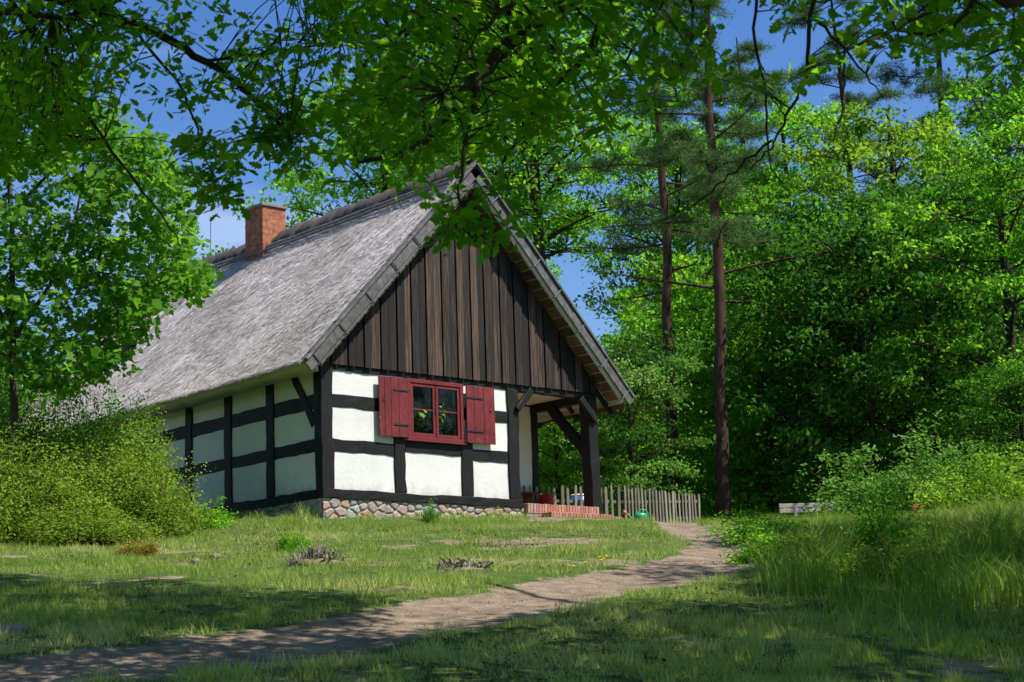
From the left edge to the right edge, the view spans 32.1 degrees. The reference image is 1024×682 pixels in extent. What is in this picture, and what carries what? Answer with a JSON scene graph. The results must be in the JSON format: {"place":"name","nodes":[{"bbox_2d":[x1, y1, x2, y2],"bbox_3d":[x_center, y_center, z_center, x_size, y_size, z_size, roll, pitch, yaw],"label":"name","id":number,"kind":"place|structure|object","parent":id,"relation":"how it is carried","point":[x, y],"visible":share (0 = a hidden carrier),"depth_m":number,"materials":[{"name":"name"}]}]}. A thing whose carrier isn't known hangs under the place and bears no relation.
{"place":"outdoors","nodes":[
{"label":"outdoors","id":0,"kind":"place"},
{"bbox_2d":[0,515,1023,681],"bbox_3d":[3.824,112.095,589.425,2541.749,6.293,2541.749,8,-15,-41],"label":"ground","id":1,"kind":"structure","parent":0,"point":[536,593],"depth_m":16.27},
{"bbox_2d":[1,624,28,634],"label":"rock","id":2,"kind":"object","parent":1,"relation":"on","point":[15,627],"visible":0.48,"depth_m":14.64,"materials":[{"name":"stone"}]},
{"bbox_2d":[0,306,62,438],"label":"young tree","id":3,"kind":"object","parent":1,"relation":"on","point":[5,373],"visible":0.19,"depth_m":40.23,"materials":[{"name":"green plant"}]},
{"bbox_2d":[0,349,65,408],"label":"young tree","id":4,"kind":"object","parent":1,"relation":"on","point":[20,369],"depth_m":50.09,"materials":[{"name":"green plant"}]},
{"bbox_2d":[0,440,70,544],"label":"shrub","id":5,"kind":"object","parent":1,"relation":"on","point":[10,529],"visible":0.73,"depth_m":25.90,"materials":[{"name":"green plant"}]},
{"bbox_2d":[0,257,71,387],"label":"tree","id":6,"kind":"object","parent":1,"relation":"on","point":[23,285],"visible":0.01,"depth_m":59.70,"materials":[{"name":"green plant"}]},
{"bbox_2d":[0,412,165,542],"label":"shrub","id":7,"kind":"object","parent":1,"relation":"on","point":[43,491],"visible":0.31,"depth_m":26.87,"materials":[{"name":"green plant"}]},
{"bbox_2d":[3,485,169,546],"bbox_3d":[-6.287,2.650,26.270,2.644,0.973,2.660,5,-13,-33],"label":"shrub","id":8,"kind":"object","parent":1,"relation":"on","point":[61,532],"visible":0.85,"depth_m":25.79,"materials":[{"name":"green plant"}]},
{"bbox_2d":[0,351,174,479],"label":"shrub","id":9,"kind":"object","parent":1,"relation":"on","point":[88,429],"visible":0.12,"depth_m":31.46,"materials":[{"name":"green plant"}]},
{"bbox_2d":[0,25,224,465],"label":"maple tree","id":10,"kind":"object","parent":1,"relation":"on","point":[188,279],"visible":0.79,"depth_m":28.70,"materials":[{"name":"green plant"}]},
{"bbox_2d":[16,395,215,532],"bbox_3d":[-6.530,2.180,28.741,3.654,2.533,3.996,-3,-11,6],"label":"shrub","id":11,"kind":"object","parent":1,"relation":"on","point":[138,464],"visible":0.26,"depth_m":28.20,"materials":[{"name":"green plant"}]},
{"bbox_2d":[70,388,186,504],"bbox_3d":[-7.312,2.299,33.280,2.780,3.029,2.797,-8,-12,29],"label":"shrub","id":12,"kind":"object","parent":1,"relation":"on","point":[141,424],"visible":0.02,"depth_m":33.17,"materials":[{"name":"green plant"}]},
{"bbox_2d":[107,534,163,557],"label":"bush","id":13,"kind":"object","parent":1,"relation":"on","point":[147,549],"visible":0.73,"depth_m":23.41,"materials":[{"name":"orange plant"}]},
{"bbox_2d":[97,447,225,539],"bbox_3d":[-5.683,2.480,27.895,2.394,1.593,1.923,-2,-11,-1],"label":"shrub","id":14,"kind":"object","parent":1,"relation":"on","point":[178,524],"visible":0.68,"depth_m":27.54,"materials":[{"name":"green plant"}]},
{"bbox_2d":[0,0,370,246],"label":"oak tree","id":15,"kind":"object","parent":1,"relation":"on","point":[36,66],"visible":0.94,"depth_m":13.18,"materials":[{"name":"green plant"}]},
{"bbox_2d":[190,558,200,563],"bbox_3d":[-3.929,2.737,22.072,0.130,0.081,0.128,8,-15,-41],"label":"stone","id":16,"kind":"object","parent":1,"relation":"on","point":[193,560],"visible":0.62,"depth_m":22.03,"materials":[{"name":"grey stone"}]},
{"bbox_2d":[174,491,238,528],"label":"weed clump","id":17,"kind":"object","parent":1,"relation":"on","point":[219,522],"visible":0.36,"depth_m":29.48,"materials":[{"name":"green plant"}]},
{"bbox_2d":[274,522,310,551],"bbox_3d":[-2.985,2.717,24.153,0.509,0.510,0.497,0,-11,-12],"label":"sapling","id":18,"kind":"object","parent":1,"relation":"on","point":[286,541],"visible":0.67,"depth_m":24.08,"materials":[{"name":"green plant"}]},
{"bbox_2d":[285,543,345,566],"bbox_3d":[-2.397,2.680,21.797,0.820,0.413,0.768,8,-15,-41],"label":"pile of dry twigs","id":19,"kind":"object","parent":1,"relation":"on","point":[318,555],"visible":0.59,"depth_m":21.62,"materials":[{"name":"wood"}]},
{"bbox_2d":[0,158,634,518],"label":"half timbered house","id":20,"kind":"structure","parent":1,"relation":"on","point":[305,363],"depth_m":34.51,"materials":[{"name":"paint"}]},
{"bbox_2d":[413,399,427,432],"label":"potted plant","id":21,"kind":"object","parent":20,"relation":"on","point":[420,415],"visible":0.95,"depth_m":33.54,"materials":[{"name":"green plant"}]},
{"bbox_2d":[415,418,426,431],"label":"potted plant","id":22,"kind":"object","parent":20,"relation":"on","point":[419,425],"visible":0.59,"depth_m":33.76,"materials":[{"name":"green plant"}]},
{"bbox_2d":[424,403,449,434],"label":"potted plant","id":23,"kind":"object","parent":20,"relation":"on","point":[443,418],"visible":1,"depth_m":33.91,"materials":[{"name":"green plant"}]},
{"bbox_2d":[378,376,495,444],"bbox_3d":[-1.429,1.349,33.750,2.824,1.185,0.160,8,-15,-41],"label":"window","id":24,"kind":"structure","parent":20,"relation":"in","point":[395,394],"depth_m":33.71,"materials":[{"name":"red paint"}]},
{"bbox_2d":[439,419,454,434],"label":"potted plant","id":25,"kind":"object","parent":20,"relation":"on","point":[449,427],"visible":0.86,"depth_m":34.16,"materials":[{"name":"green plant"}]},
{"bbox_2d":[521,491,538,503],"bbox_3d":[-0.148,3.319,36.615,1.570,0.440,0.380,8,-15,-41],"label":"porch bench","id":26,"kind":"object","parent":20,"relation":"on","point":[528,497],"visible":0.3,"depth_m":36.99,"materials":[{"name":"brown wood"}]},
{"bbox_2d":[538,494,552,504],"bbox_3d":[0.718,3.420,37.190,0.318,0.400,0.328,8,-15,-41],"label":"red bucket","id":27,"kind":"object","parent":20,"relation":"on","point":[545,498],"visible":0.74,"depth_m":37.09,"materials":[{"name":"plastic"}]},
{"bbox_2d":[1,535,749,680],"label":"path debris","id":28,"kind":"object","parent":1,"relation":"on","point":[410,613],"visible":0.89,"depth_m":15.59,"materials":[{"name":"brown plant"}]},
{"bbox_2d":[194,83,557,259],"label":"tree","id":29,"kind":"object","parent":1,"relation":"on","point":[300,207],"visible":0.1,"depth_m":57.61,"materials":[{"name":"green plant"}]},
{"bbox_2d":[419,498,441,522],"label":"weed clump","id":30,"kind":"object","parent":1,"relation":"on","point":[429,514],"visible":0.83,"depth_m":31.74,"materials":[{"name":"green plant"}]},
{"bbox_2d":[428,557,498,570],"bbox_3d":[-0.591,2.675,21.016,0.784,0.237,0.758,-7,-12,24],"label":"pile of dry twigs","id":31,"kind":"object","parent":1,"relation":"on","point":[459,564],"visible":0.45,"depth_m":20.84,"materials":[{"name":"wood"}]},
{"bbox_2d":[302,39,635,279],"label":"tree","id":32,"kind":"object","parent":1,"relation":"on","point":[526,207],"visible":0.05,"depth_m":61.52,"materials":[{"name":"green plant"}]},
{"bbox_2d":[0,503,1023,681],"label":"grass","id":33,"kind":"structure","parent":1,"relation":"on","point":[752,644],"depth_m":15.76,"materials":[{"name":"green plant"}]},
{"bbox_2d":[340,0,726,485],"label":"tree","id":34,"kind":"object","parent":1,"relation":"on","point":[532,178],"visible":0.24,"depth_m":54.22,"materials":[{"name":"green plant"}]},
{"bbox_2d":[523,485,620,516],"bbox_3d":[1.200,3.517,37.574,2.376,0.964,0.072,1,-11,-17],"label":"picket fence","id":35,"kind":"object","parent":1,"relation":"on","point":[568,501],"visible":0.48,"depth_m":37.64,"materials":[{"name":"grey wood"}]},
{"bbox_2d":[570,494,583,505],"bbox_3d":[1.496,3.726,38.991,0.510,0.720,0.510,8,-15,-41],"label":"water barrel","id":36,"kind":"object","parent":1,"relation":"on","point":[572,496],"visible":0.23,"depth_m":38.85,"materials":[{"name":"blue plastic"}]},
{"bbox_2d":[538,401,643,504],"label":"young tree","id":37,"kind":"object","parent":1,"relation":"on","point":[557,480],"visible":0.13,"depth_m":43.45,"materials":[{"name":"green plant"}]},
{"bbox_2d":[538,337,678,498],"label":"young tree","id":38,"kind":"object","parent":1,"relation":"on","point":[650,410],"visible":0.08,"depth_m":46.15,"materials":[{"name":"green plant"}]},
{"bbox_2d":[538,335,723,516],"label":"young tree","id":39,"kind":"object","parent":1,"relation":"on","point":[623,437],"visible":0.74,"depth_m":41.90,"materials":[{"name":"green plant"}]},
{"bbox_2d":[623,509,648,519],"bbox_3d":[2.576,3.643,36.937,0.568,0.303,0.189,1,-11,-14],"label":"watering can","id":40,"kind":"object","parent":1,"relation":"on","point":[638,515],"visible":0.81,"depth_m":36.89,"materials":[{"name":"green plastic"}]},
{"bbox_2d":[557,0,756,521],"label":"pine tree","id":41,"kind":"object","parent":1,"relation":"on","point":[599,165],"visible":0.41,"depth_m":46.39,"materials":[{"name":"green plant"}]},
{"bbox_2d":[294,0,1023,265],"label":"oak tree","id":42,"kind":"object","parent":1,"relation":"on","point":[392,92],"visible":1,"depth_m":11.21,"materials":[{"name":"green plant"}]},
{"bbox_2d":[621,485,700,522],"bbox_3d":[3.309,3.734,39.091,0.070,0.958,2.887,-11,-14,39],"label":"picket fence","id":43,"kind":"object","parent":1,"relation":"on","point":[661,502],"visible":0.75,"depth_m":39.09,"materials":[{"name":"grey wood"}]},
{"bbox_2d":[547,108,802,417],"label":"tree","id":44,"kind":"object","parent":1,"relation":"on","point":[675,171],"visible":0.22,"depth_m":65.59,"materials":[{"name":"green plant"}]},
{"bbox_2d":[598,312,762,499],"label":"young tree","id":45,"kind":"object","parent":1,"relation":"on","point":[658,325],"visible":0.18,"depth_m":50.07,"materials":[{"name":"green plant"}]},
{"bbox_2d":[573,173,793,504],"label":"tree","id":46,"kind":"object","parent":1,"relation":"on","point":[610,268],"visible":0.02,"depth_m":66.48,"materials":[{"name":"green plant"}]},
{"bbox_2d":[586,247,850,505],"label":"young tree","id":47,"kind":"object","parent":1,"relation":"on","point":[657,301],"visible":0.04,"depth_m":58.43,"materials":[{"name":"green plant"}]},
{"bbox_2d":[601,0,843,519],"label":"pine tree","id":48,"kind":"object","parent":1,"relation":"on","point":[719,227],"visible":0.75,"depth_m":43.25,"materials":[{"name":"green plant"}]},
{"bbox_2d":[596,248,864,515],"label":"young tree","id":49,"kind":"object","parent":1,"relation":"on","point":[681,305],"visible":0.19,"depth_m":49.51,"materials":[{"name":"green plant"}]},
{"bbox_2d":[679,36,793,374],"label":"pine tree","id":50,"kind":"object","parent":1,"relation":"on","point":[749,48],"visible":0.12,"depth_m":64.80,"materials":[{"name":"green plant"}]},
{"bbox_2d":[647,316,858,514],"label":"young tree","id":51,"kind":"object","parent":1,"relation":"on","point":[783,396],"visible":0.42,"depth_m":44.84,"materials":[{"name":"green plant"}]},
{"bbox_2d":[697,519,829,564],"bbox_3d":[3.257,2.582,22.542,1.549,0.657,1.754,8,-15,-41],"label":"bush","id":52,"kind":"object","parent":1,"relation":"on","point":[737,558],"visible":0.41,"depth_m":22.37,"materials":[{"name":"green plant"}]},
{"bbox_2d":[707,505,824,544],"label":"bush","id":53,"kind":"object","parent":1,"relation":"on","point":[745,523],"visible":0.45,"depth_m":25.83,"materials":[{"name":"green plant"}]},
{"bbox_2d":[538,408,1013,520],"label":"undergrowth","id":54,"kind":"object","parent":1,"relation":"on","point":[707,507],"visible":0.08,"depth_m":44.62,"materials":[{"name":"green plant"}]},
{"bbox_2d":[642,252,916,514],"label":"young tree","id":55,"kind":"object","parent":1,"relation":"on","point":[825,391],"visible":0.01,"depth_m":60.04,"materials":[{"name":"green plant"}]},
{"bbox_2d":[677,85,909,516],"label":"tree","id":56,"kind":"object","parent":1,"relation":"on","point":[795,121],"visible":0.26,"depth_m":55.66,"materials":[{"name":"green plant"}]},
{"bbox_2d":[753,531,873,566],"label":"bush","id":57,"kind":"object","parent":1,"relation":"on","point":[800,542],"visible":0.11,"depth_m":20.22,"materials":[{"name":"green plant"}]},
{"bbox_2d":[779,502,852,515],"bbox_3d":[6.776,3.879,38.444,1.900,0.815,0.493,-2,-11,-2],"label":"park bench","id":58,"kind":"object","parent":1,"relation":"on","point":[795,509],"visible":0.2,"depth_m":38.67,"materials":[{"name":"grey wood"}]},
{"bbox_2d":[673,184,961,513],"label":"young tree","id":59,"kind":"object","parent":1,"relation":"on","point":[764,280],"visible":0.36,"depth_m":45.75,"materials":[{"name":"green plant"}]},
{"bbox_2d":[767,0,911,465],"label":"pine tree","id":60,"kind":"object","parent":1,"relation":"on","point":[801,13],"visible":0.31,"depth_m":58.64,"materials":[{"name":"green plant"}]},
{"bbox_2d":[695,181,1023,484],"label":"young tree","id":61,"kind":"object","parent":1,"relation":"on","point":[861,322],"visible":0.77,"depth_m":42.08,"materials":[{"name":"green plant"}]},
{"bbox_2d":[737,97,1023,469],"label":"tree","id":62,"kind":"object","parent":1,"relation":"on","point":[849,153],"visible":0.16,"depth_m":47.15,"materials":[{"name":"green plant"}]},
{"bbox_2d":[826,483,937,554],"bbox_3d":[4.769,2.421,23.381,1.549,1.117,1.754,-7,-12,23],"label":"bush","id":63,"kind":"object","parent":1,"relation":"on","point":[876,528],"visible":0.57,"depth_m":23.24,"materials":[{"name":"green plant"}]},
{"bbox_2d":[744,152,1023,476],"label":"young tree","id":64,"kind":"object","parent":1,"relation":"on","point":[940,185],"visible":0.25,"depth_m":43.86,"materials":[{"name":"green plant"}]},
{"bbox_2d":[817,528,951,581],"bbox_3d":[3.910,2.401,19.389,1.606,0.657,1.384,-3,-11,4],"label":"bush","id":65,"kind":"object","parent":1,"relation":"on","point":[881,575],"visible":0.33,"depth_m":19.15,"materials":[{"name":"green plant"}]},
{"bbox_2d":[777,292,999,474],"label":"young tree","id":66,"kind":"object","parent":1,"relation":"on","point":[897,419],"depth_m":59.92,"materials":[{"name":"green plant"}]},
{"bbox_2d":[793,408,1010,516],"bbox_3d":[8.097,2.755,36.444,4.720,2.527,4.178,-4,-11,12],"label":"shrub","id":67,"kind":"object","parent":1,"relation":"on","point":[891,481],"visible":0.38,"depth_m":36.21,"materials":[{"name":"green plant"}]},
{"bbox_2d":[912,504,920,513],"bbox_3d":[7.742,3.358,33.935,0.180,0.468,0.204,-5,-11,14],"label":"wooden post","id":68,"kind":"object","parent":1,"relation":"on","point":[916,509],"visible":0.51,"depth_m":33.89,"materials":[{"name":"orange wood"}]},
{"bbox_2d":[833,168,1023,466],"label":"young tree","id":69,"kind":"object","parent":1,"relation":"on","point":[949,267],"visible":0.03,"depth_m":46.01,"materials":[{"name":"green plant"}]},
{"bbox_2d":[854,78,1023,478],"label":"tree","id":70,"kind":"object","parent":1,"relation":"on","point":[1005,282],"visible":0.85,"depth_m":40.52,"materials":[{"name":"green plant"}]},
{"bbox_2d":[863,3,1015,458],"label":"pine tree","id":71,"kind":"object","parent":1,"relation":"on","point":[885,79],"visible":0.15,"depth_m":52.24,"materials":[{"name":"green plant"}]},
{"bbox_2d":[895,437,1023,514],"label":"shrub","id":72,"kind":"object","parent":1,"relation":"on","point":[1012,485],"visible":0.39,"depth_m":34.20,"materials":[{"name":"green plant"}]},
{"bbox_2d":[895,269,1023,471],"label":"young tree","id":73,"kind":"object","parent":1,"relation":"on","point":[973,368],"depth_m":59.10,"materials":[{"name":"green plant"}]},
{"bbox_2d":[917,15,1023,368],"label":"tree","id":74,"kind":"object","parent":1,"relation":"on","point":[990,84],"visible":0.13,"depth_m":48.54,"materials":[{"name":"green plant"}]},
{"bbox_2d":[938,346,1023,482],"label":"young tree","id":75,"kind":"object","parent":1,"relation":"on","point":[1014,380],"visible":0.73,"depth_m":38.15,"materials":[{"name":"green plant"}]},
{"bbox_2d":[0,0,1023,514],"label":"sky","id":76,"kind":"structure","parent":0,"point":[226,229],"materials":[{"name":"blue"}]},
{"bbox_2d":[737,487,1023,661],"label":"tall grass","id":77,"kind":"structure","parent":0,"point":[987,558],"depth_m":18.53,"materials":[{"name":"green plant"}]}
]}

